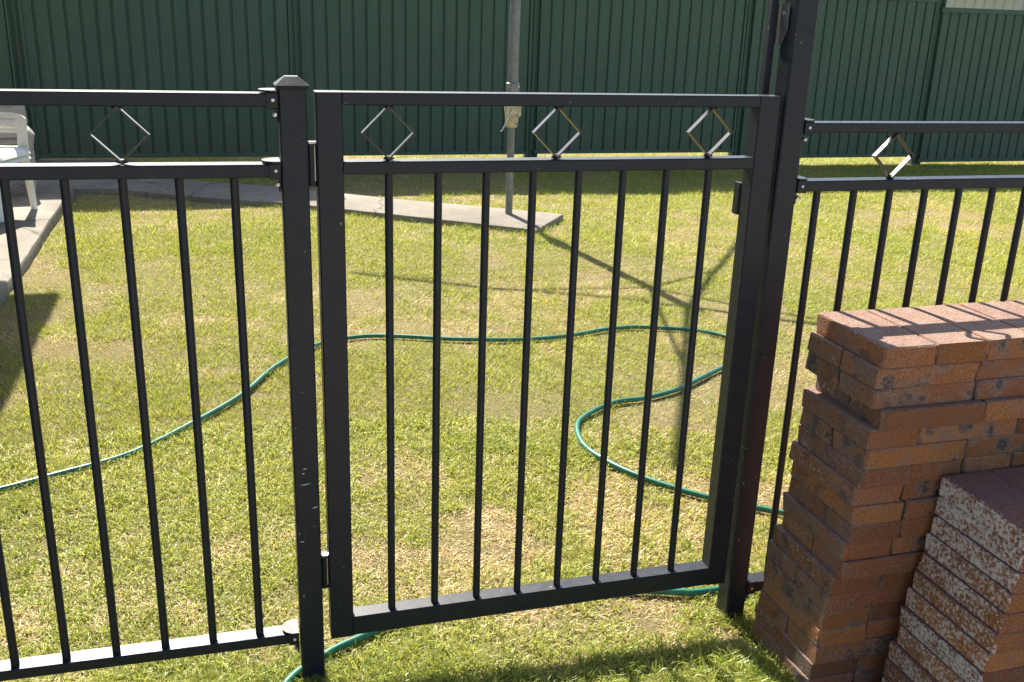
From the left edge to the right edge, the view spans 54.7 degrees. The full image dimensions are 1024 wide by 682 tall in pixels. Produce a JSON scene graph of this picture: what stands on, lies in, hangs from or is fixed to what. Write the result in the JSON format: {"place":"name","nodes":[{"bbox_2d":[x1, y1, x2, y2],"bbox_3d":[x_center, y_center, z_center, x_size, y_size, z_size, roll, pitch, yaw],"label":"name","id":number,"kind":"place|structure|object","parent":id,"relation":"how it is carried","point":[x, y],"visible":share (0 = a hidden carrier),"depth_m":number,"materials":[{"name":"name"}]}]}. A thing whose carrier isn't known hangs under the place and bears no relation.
{"place":"outdoors","nodes":[
{"label":"outdoors","id":0,"kind":"place"},
{"bbox_2d":[0,184,73,305],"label":"patio","id":1,"kind":"structure","parent":0,"point":[34,227],"depth_m":6.21,"materials":[{"name":"concrete"}]},
{"bbox_2d":[0,118,37,221],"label":"plastic chair","id":2,"kind":"object","parent":1,"relation":"on","point":[30,188],"visible":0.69,"depth_m":6.46,"materials":[{"name":"white plastic"}]},
{"bbox_2d":[0,112,36,200],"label":"plastic chair","id":3,"kind":"object","parent":2,"relation":"on","point":[18,150],"visible":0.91,"depth_m":6.43,"materials":[{"name":"white plastic"}]},
{"bbox_2d":[24,154,35,193],"bbox_3d":[-3.654,-1.329,7.056,0.425,0.528,0.501,-8,21,-27],"label":"plastic chair","id":4,"kind":"object","parent":1,"relation":"on","point":[31,160],"visible":0.04,"depth_m":6.96,"materials":[{"name":"white plastic"}]},
{"bbox_2d":[0,111,35,188],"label":"plastic chair","id":5,"kind":"object","parent":4,"relation":"on","point":[31,151],"visible":0.19,"depth_m":6.95,"materials":[{"name":"white plastic"}]},
{"bbox_2d":[0,106,36,182],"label":"plastic chair","id":6,"kind":"object","parent":5,"relation":"on","point":[8,141],"visible":0.32,"depth_m":6.95,"materials":[{"name":"white plastic"}]},
{"bbox_2d":[0,105,35,162],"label":"plastic chair","id":7,"kind":"object","parent":6,"relation":"on","point":[18,110],"visible":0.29,"depth_m":6.97,"materials":[{"name":"white plastic"}]},
{"bbox_2d":[9,159,562,235],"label":"path","id":8,"kind":"structure","parent":0,"point":[257,195],"depth_m":7.40,"materials":[{"name":"concrete"}]},
{"bbox_2d":[500,0,520,213],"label":"rotary clothesline","id":9,"kind":"object","parent":8,"relation":"on","point":[512,114],"visible":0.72,"depth_m":6.84,"materials":[{"name":"metal"}]},
{"bbox_2d":[0,152,1023,681],"bbox_3d":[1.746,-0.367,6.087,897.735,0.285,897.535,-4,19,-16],"label":"ground","id":10,"kind":"structure","parent":0,"point":[512,408],"depth_m":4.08,"materials":[{"name":"green plant"}]},
{"bbox_2d":[273,75,324,681],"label":"fence post","id":11,"kind":"object","parent":10,"relation":"on","point":[293,140],"visible":1,"depth_m":1.92,"materials":[{"name":"black metal"}]},
{"bbox_2d":[0,88,299,680],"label":"pool fence","id":12,"kind":"object","parent":11,"relation":"attached to","point":[66,660],"visible":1,"depth_m":1.85,"materials":[{"name":"black metal"}]},
{"bbox_2d":[308,90,780,638],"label":"pool gate","id":13,"kind":"structure","parent":11,"relation":"attached to","point":[330,166],"depth_m":2.06,"materials":[{"name":"black metal"}]},
{"bbox_2d":[0,325,783,681],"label":"garden hose","id":14,"kind":"object","parent":10,"relation":"on","point":[334,649],"visible":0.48,"depth_m":3.39,"materials":[{"name":"green rubber"}]},
{"bbox_2d":[0,0,1023,163],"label":"metal fence","id":15,"kind":"object","parent":10,"relation":"on","point":[905,60],"visible":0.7,"depth_m":9.72,"materials":[{"name":"green metal"}]},
{"bbox_2d":[716,0,819,621],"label":"fence post","id":16,"kind":"object","parent":10,"relation":"on","point":[794,66],"visible":0.75,"depth_m":2.17,"materials":[{"name":"black metal"}]},
{"bbox_2d":[732,0,790,214],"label":"gate latch","id":17,"kind":"object","parent":16,"relation":"attached to","point":[778,13],"visible":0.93,"depth_m":2.04,"materials":[{"name":"metal"}]},
{"bbox_2d":[745,118,1023,601],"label":"pool fence","id":18,"kind":"object","parent":16,"relation":"attached to","point":[889,183],"visible":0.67,"depth_m":2.22,"materials":[{"name":"black metal"}]},
{"bbox_2d":[752,620,853,681],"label":"paver","id":19,"kind":"object","parent":10,"relation":"on","point":[768,642],"visible":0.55,"depth_m":2.22,"materials":[{"name":"brick"}]},
{"bbox_2d":[755,603,857,679],"bbox_3d":[0.666,0.674,2.263,0.120,0.043,0.240,-4,19,-17],"label":"paver","id":20,"kind":"object","parent":19,"relation":"on","point":[799,658],"visible":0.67,"depth_m":2.18,"materials":[{"name":"brick"}]},
{"bbox_2d":[758,588,788,630],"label":"paver","id":21,"kind":"object","parent":20,"relation":"on","point":[774,611],"visible":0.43,"depth_m":2.27,"materials":[{"name":"brick"}]},
{"bbox_2d":[852,666,884,681],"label":"paver","id":22,"kind":"object","parent":10,"relation":"on","point":[872,675],"visible":0.15,"depth_m":2.19,"materials":[{"name":"brick"}]},
{"bbox_2d":[856,653,887,670],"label":"paver","id":23,"kind":"object","parent":22,"relation":"on","point":[870,661],"visible":0.22,"depth_m":2.18,"materials":[{"name":"brick"}]},
{"bbox_2d":[787,618,897,663],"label":"paver","id":24,"kind":"object","parent":23,"relation":"on","point":[810,649],"visible":0.48,"depth_m":2.15,"materials":[{"name":"brick"}]},
{"bbox_2d":[763,573,866,647],"bbox_3d":[0.677,0.595,2.232,0.120,0.043,0.240,-4,19,-16],"label":"paver","id":25,"kind":"object","parent":24,"relation":"on","point":[803,621],"visible":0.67,"depth_m":2.14,"materials":[{"name":"brick"}]},
{"bbox_2d":[764,557,870,629],"bbox_3d":[0.679,0.554,2.219,0.119,0.043,0.240,-4,19,-16],"label":"paver","id":26,"kind":"object","parent":25,"relation":"on","point":[798,596],"visible":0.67,"depth_m":2.13,"materials":[{"name":"brick"}]},
{"bbox_2d":[796,567,912,612],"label":"paver","id":27,"kind":"object","parent":26,"relation":"on","point":[815,593],"visible":0.48,"depth_m":2.11,"materials":[{"name":"brick"}]},
{"bbox_2d":[773,524,880,595],"bbox_3d":[0.691,0.474,2.190,0.120,0.043,0.240,-3,19,-15],"label":"paver","id":28,"kind":"object","parent":27,"relation":"on","point":[812,566],"visible":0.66,"depth_m":2.12,"materials":[{"name":"brick"}]},
{"bbox_2d":[879,570,915,588],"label":"paver","id":29,"kind":"object","parent":27,"relation":"on","point":[896,579],"visible":0.21,"depth_m":2.11,"materials":[{"name":"brick"}]},
{"bbox_2d":[782,511,813,550],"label":"paver","id":30,"kind":"object","parent":29,"relation":"on","point":[797,531],"visible":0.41,"depth_m":2.20,"materials":[{"name":"brick"}]},
{"bbox_2d":[783,491,891,560],"bbox_3d":[0.703,0.395,2.160,0.119,0.043,0.240,-3,19,-16],"label":"paver","id":31,"kind":"object","parent":30,"relation":"on","point":[836,545],"visible":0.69,"depth_m":2.08,"materials":[{"name":"brick"}]},
{"bbox_2d":[788,476,901,544],"bbox_3d":[0.715,0.356,2.142,0.119,0.043,0.241,-4,19,-16],"label":"paver","id":32,"kind":"object","parent":31,"relation":"on","point":[841,527],"visible":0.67,"depth_m":2.05,"materials":[{"name":"brick"}]},
{"bbox_2d":[791,461,903,525],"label":"paver","id":33,"kind":"object","parent":32,"relation":"on","point":[869,514],"visible":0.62,"depth_m":2.03,"materials":[{"name":"brick"}]},
{"bbox_2d":[789,440,902,505],"bbox_3d":[0.710,0.274,2.117,0.120,0.043,0.240,-4,19,-16],"label":"paver","id":34,"kind":"object","parent":33,"relation":"on","point":[847,491],"visible":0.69,"depth_m":2.04,"materials":[{"name":"brick"}]},
{"bbox_2d":[797,425,912,488],"bbox_3d":[0.721,0.236,2.098,0.120,0.043,0.240,-4,19,-16],"label":"paver","id":35,"kind":"object","parent":34,"relation":"on","point":[841,464],"visible":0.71,"depth_m":2.01,"materials":[{"name":"brick"}]},
{"bbox_2d":[890,535,926,553],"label":"paver","id":36,"kind":"object","parent":30,"relation":"on","point":[907,544],"visible":0.24,"depth_m":2.08,"materials":[{"name":"brick"}]},
{"bbox_2d":[899,516,933,537],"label":"paver","id":37,"kind":"object","parent":36,"relation":"on","point":[915,527],"visible":0.24,"depth_m":2.06,"materials":[{"name":"brick"}]},
{"bbox_2d":[899,496,937,519],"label":"paver","id":38,"kind":"object","parent":37,"relation":"on","point":[915,508],"visible":0.24,"depth_m":2.05,"materials":[{"name":"brick"}]},
{"bbox_2d":[899,479,940,499],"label":"paver","id":39,"kind":"object","parent":38,"relation":"on","point":[920,489],"visible":0.26,"depth_m":2.04,"materials":[{"name":"brick"}]},
{"bbox_2d":[910,459,961,481],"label":"paver","id":40,"kind":"object","parent":39,"relation":"on","point":[930,471],"visible":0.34,"depth_m":2.02,"materials":[{"name":"brick"}]},
{"bbox_2d":[800,407,834,443],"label":"paver","id":41,"kind":"object","parent":40,"relation":"on","point":[818,427],"visible":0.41,"depth_m":2.11,"materials":[{"name":"brick"}]},
{"bbox_2d":[832,429,965,469],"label":"paver","id":42,"kind":"object","parent":40,"relation":"on","point":[856,453],"visible":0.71,"depth_m":2.00,"materials":[{"name":"brick"}]},
{"bbox_2d":[802,387,918,449],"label":"paver","id":43,"kind":"object","parent":42,"relation":"on","point":[845,421],"visible":0.66,"depth_m":2.00,"materials":[{"name":"brick"}]},
{"bbox_2d":[815,376,850,407],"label":"paver","id":44,"kind":"object","parent":43,"relation":"on","point":[836,394],"visible":0.22,"depth_m":2.09,"materials":[{"name":"brick"}]},
{"bbox_2d":[805,351,840,386],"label":"paver","id":45,"kind":"object","parent":44,"relation":"on","point":[823,369],"visible":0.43,"depth_m":2.08,"materials":[{"name":"brick"}]},
{"bbox_2d":[807,331,845,366],"bbox_3d":[0.766,0.010,2.108,0.241,0.043,0.119,-4,19,-16],"label":"brick","id":46,"kind":"object","parent":45,"relation":"on","point":[826,349],"visible":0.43,"depth_m":2.06,"materials":[{"name":"brick"}]},
{"bbox_2d":[811,538,924,580],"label":"paver","id":47,"kind":"object","parent":29,"relation":"on","point":[873,566],"visible":0.52,"depth_m":2.07,"materials":[{"name":"brick"}]},
{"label":"paver","id":48,"kind":"object","parent":10,"relation":"on","visible":0},
{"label":"paver","id":49,"kind":"object","parent":48,"relation":"on","visible":0},
{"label":"paver","id":50,"kind":"object","parent":49,"relation":"on","visible":0},
{"bbox_2d":[866,617,899,637],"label":"paver","id":51,"kind":"object","parent":50,"relation":"on","point":[883,627],"visible":0.19,"depth_m":2.15,"materials":[{"name":"brick"}]},
{"bbox_2d":[868,600,905,620],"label":"paver","id":52,"kind":"object","parent":51,"relation":"on","point":[885,611],"visible":0.24,"depth_m":2.14,"materials":[{"name":"brick"}]},
{"bbox_2d":[767,539,799,580],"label":"paver","id":53,"kind":"object","parent":52,"relation":"on","point":[782,560],"visible":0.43,"depth_m":2.24,"materials":[{"name":"brick"}]},
{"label":"paver","id":54,"kind":"object","parent":10,"relation":"on","visible":0},
{"bbox_2d":[881,675,889,681],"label":"paver","id":55,"kind":"object","parent":54,"relation":"on","point":[884,679],"visible":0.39,"depth_m":2.13,"materials":[{"name":"ceramic"}]},
{"bbox_2d":[884,657,912,681],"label":"paver","id":56,"kind":"object","parent":55,"relation":"on","point":[893,672],"visible":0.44,"depth_m":2.11,"materials":[{"name":"ceramic"}]},
{"bbox_2d":[888,640,938,681],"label":"paver","id":57,"kind":"object","parent":56,"relation":"on","point":[907,664],"visible":0.41,"depth_m":2.07,"materials":[{"name":"ceramic"}]},
{"bbox_2d":[897,623,964,681],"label":"paver","id":58,"kind":"object","parent":57,"relation":"on","point":[925,657],"visible":0.42,"depth_m":2.03,"materials":[{"name":"ceramic"}]},
{"bbox_2d":[900,605,1023,681],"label":"paver","id":59,"kind":"object","parent":58,"relation":"on","point":[957,662],"visible":0.53,"depth_m":1.96,"materials":[{"name":"ceramic"}]},
{"bbox_2d":[906,586,1023,672],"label":"paver","id":60,"kind":"object","parent":59,"relation":"on","point":[967,646],"visible":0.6,"depth_m":1.95,"materials":[{"name":"ceramic"}]},
{"bbox_2d":[912,570,1023,653],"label":"paver","id":61,"kind":"object","parent":60,"relation":"on","point":[977,629],"visible":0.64,"depth_m":1.93,"materials":[{"name":"ceramic"}]},
{"bbox_2d":[917,552,1023,633],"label":"paver","id":62,"kind":"object","parent":61,"relation":"on","point":[978,605],"visible":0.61,"depth_m":1.93,"materials":[{"name":"ceramic"}]},
{"bbox_2d":[925,532,1023,613],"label":"paver","id":63,"kind":"object","parent":62,"relation":"on","point":[990,589],"visible":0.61,"depth_m":1.93,"materials":[{"name":"ceramic"}]},
{"bbox_2d":[931,515,1023,593],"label":"paver","id":64,"kind":"object","parent":63,"relation":"on","point":[997,569],"visible":0.61,"depth_m":1.92,"materials":[{"name":"ceramic"}]},
{"bbox_2d":[935,495,1023,572],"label":"paver","id":65,"kind":"object","parent":64,"relation":"on","point":[991,541],"visible":0.61,"depth_m":1.92,"materials":[{"name":"ceramic"}]},
{"bbox_2d":[939,471,1023,551],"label":"paver","id":66,"kind":"object","parent":65,"relation":"on","point":[992,501],"visible":1,"depth_m":1.94,"materials":[{"name":"concrete"}]},
{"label":"paver","id":67,"kind":"object","parent":10,"relation":"on","visible":0},
{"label":"paver","id":68,"kind":"object","parent":67,"relation":"on","visible":0},
{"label":"paver","id":69,"kind":"object","parent":68,"relation":"on","visible":0},
{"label":"paver","id":70,"kind":"object","parent":69,"relation":"on","visible":0},
{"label":"paver","id":71,"kind":"object","parent":70,"relation":"on","visible":0},
{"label":"paver","id":72,"kind":"object","parent":71,"relation":"on","visible":0},
{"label":"paver","id":73,"kind":"object","parent":72,"relation":"on","visible":0},
{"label":"paver","id":74,"kind":"object","parent":73,"relation":"on","visible":0},
{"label":"paver","id":75,"kind":"object","parent":74,"relation":"on","visible":0},
{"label":"paver","id":76,"kind":"object","parent":75,"relation":"on","visible":0},
{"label":"paver","id":77,"kind":"object","parent":76,"relation":"on","visible":0},
{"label":"paver","id":78,"kind":"object","parent":77,"relation":"on","visible":0},
{"bbox_2d":[991,466,1023,490],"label":"paver","id":79,"kind":"object","parent":78,"relation":"on","point":[1014,476],"visible":0.5,"depth_m":2.03,"materials":[{"name":"brick"}]},
{"bbox_2d":[946,0,1023,9],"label":"neighbour shed","id":80,"kind":"structure","parent":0,"point":[1002,4],"depth_m":15.78,"materials":[{"name":"beige metal"}]},
{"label":"paver","id":81,"kind":"object","parent":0,"visible":0},
{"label":"paver","id":82,"kind":"object","parent":81,"relation":"on","visible":0},
{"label":"paver","id":83,"kind":"object","parent":82,"relation":"on","visible":0},
{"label":"paver","id":84,"kind":"object","parent":83,"relation":"on","visible":0},
{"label":"paver","id":85,"kind":"object","parent":84,"relation":"on","visible":0},
{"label":"paver","id":86,"kind":"object","parent":85,"relation":"on","visible":0},
{"bbox_2d":[1004,300,1023,309],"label":"paver","id":87,"kind":"object","parent":86,"relation":"on","point":[1018,303],"visible":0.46,"depth_m":2.23,"materials":[{"name":"brick"}]},
{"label":"paver","id":88,"kind":"object","parent":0,"visible":0},
{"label":"paver","id":89,"kind":"object","parent":88,"relation":"on","visible":0},
{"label":"paver","id":90,"kind":"object","parent":89,"relation":"on","visible":0},
{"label":"paver","id":91,"kind":"object","parent":90,"relation":"on","visible":0},
{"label":"paver","id":92,"kind":"object","parent":91,"relation":"on","visible":0},
{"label":"paver","id":93,"kind":"object","parent":92,"relation":"on","visible":0},
{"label":"paver","id":94,"kind":"object","parent":93,"relation":"on","visible":0},
{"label":"paver","id":95,"kind":"object","parent":94,"relation":"on","visible":0},
{"bbox_2d":[959,453,1010,473],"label":"paver","id":96,"kind":"object","parent":95,"relation":"on","point":[989,463],"visible":0.26,"depth_m":2.06,"materials":[{"name":"brick"}]},
{"bbox_2d":[963,433,1023,457],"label":"paver","id":97,"kind":"object","parent":96,"relation":"on","point":[993,445],"visible":0.34,"depth_m":2.05,"materials":[{"name":"brick"}]},
{"bbox_2d":[917,419,1016,443],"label":"paver","id":98,"kind":"object","parent":97,"relation":"on","point":[966,431],"visible":0.29,"depth_m":2.02,"materials":[{"name":"brick"}]},
{"bbox_2d":[848,397,985,431],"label":"paver","id":99,"kind":"object","parent":98,"relation":"on","point":[929,415],"visible":0.62,"depth_m":1.96,"materials":[{"name":"brick"}]},
{"bbox_2d":[839,370,974,408],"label":"paver","id":100,"kind":"object","parent":99,"relation":"on","point":[861,392],"visible":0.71,"depth_m":1.96,"materials":[{"name":"brick"}]},
{"bbox_2d":[840,349,979,388],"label":"paver","id":101,"kind":"object","parent":100,"relation":"on","point":[865,371],"visible":0.71,"depth_m":1.95,"materials":[{"name":"brick"}]},
{"bbox_2d":[816,310,935,368],"bbox_3d":[0.736,-0.007,2.021,0.120,0.043,0.240,-3,19,-16],"label":"brick","id":102,"kind":"object","parent":101,"relation":"on","point":[875,340],"visible":1,"depth_m":1.97,"materials":[{"name":"brick"}]},
{"bbox_2d":[866,307,987,363],"bbox_3d":[0.853,-0.014,2.055,0.119,0.043,0.240,-3,19,-16],"label":"brick","id":103,"kind":"object","parent":101,"relation":"on","point":[953,343],"visible":0.83,"depth_m":1.99,"materials":[{"name":"brick"}]},
{"bbox_2d":[1015,418,1023,433],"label":"paver","id":104,"kind":"object","parent":97,"relation":"on","point":[1019,429],"visible":0.21,"depth_m":2.05,"materials":[{"name":"brick"}]},
{"bbox_2d":[981,396,1023,421],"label":"paver","id":105,"kind":"object","parent":104,"relation":"on","point":[1006,408],"visible":0.4,"depth_m":2.01,"materials":[{"name":"brick"}]},
{"bbox_2d":[972,376,1023,399],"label":"paver","id":106,"kind":"object","parent":105,"relation":"on","point":[1004,387],"visible":0.41,"depth_m":2.00,"materials":[{"name":"brick"}]},
{"bbox_2d":[974,357,1023,379],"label":"paver","id":107,"kind":"object","parent":106,"relation":"on","point":[1000,368],"visible":0.33,"depth_m":2.00,"materials":[{"name":"brick"}]},
{"bbox_2d":[913,304,1023,359],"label":"brick","id":108,"kind":"object","parent":107,"relation":"on","point":[1005,341],"visible":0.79,"depth_m":2.04,"materials":[{"name":"brick"}]},
{"bbox_2d":[959,301,1023,330],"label":"brick","id":109,"kind":"object","parent":107,"relation":"on","point":[1007,313],"visible":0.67,"depth_m":2.16,"materials":[{"name":"brick"}]},
{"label":"paver","id":110,"kind":"object","parent":91,"relation":"on","visible":0},
{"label":"paver","id":111,"kind":"object","parent":110,"relation":"on","visible":0},
{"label":"paver","id":112,"kind":"object","parent":111,"relation":"on","visible":0},
{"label":"paver","id":113,"kind":"object","parent":112,"relation":"on","visible":0},
{"bbox_2d":[1009,451,1023,467],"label":"paver","id":114,"kind":"object","parent":113,"relation":"on","point":[1016,459],"visible":0.14,"depth_m":2.08,"materials":[{"name":"brick"}]}
]}

